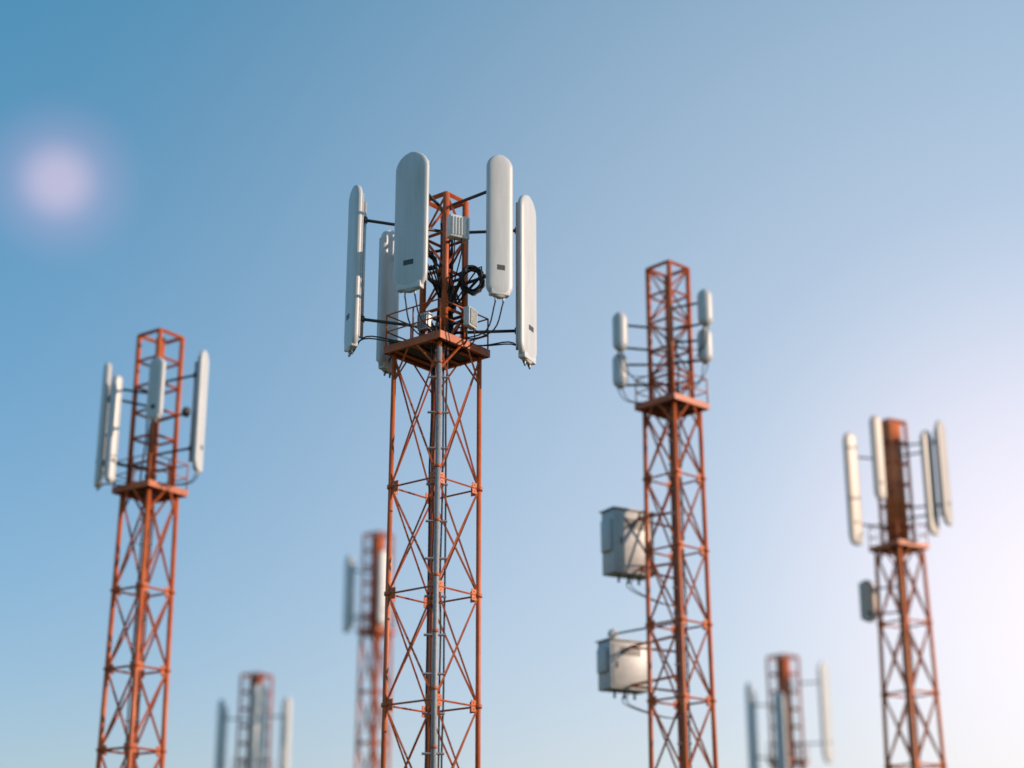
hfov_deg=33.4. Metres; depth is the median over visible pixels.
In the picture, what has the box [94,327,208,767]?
tower
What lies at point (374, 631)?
tower
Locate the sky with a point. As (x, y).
(843, 180)
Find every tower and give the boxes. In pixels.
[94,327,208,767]
[214,672,291,767]
[343,530,395,767]
[344,152,536,767]
[595,259,717,767]
[745,653,833,767]
[843,415,952,767]
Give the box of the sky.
[0,0,1023,767]
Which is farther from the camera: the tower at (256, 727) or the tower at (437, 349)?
the tower at (256, 727)
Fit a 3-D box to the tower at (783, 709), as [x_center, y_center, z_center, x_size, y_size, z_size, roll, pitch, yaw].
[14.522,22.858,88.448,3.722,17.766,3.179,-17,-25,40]
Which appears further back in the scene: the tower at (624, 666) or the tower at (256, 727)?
the tower at (256, 727)
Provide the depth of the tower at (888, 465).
54.61 m
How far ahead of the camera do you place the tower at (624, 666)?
41.28 m

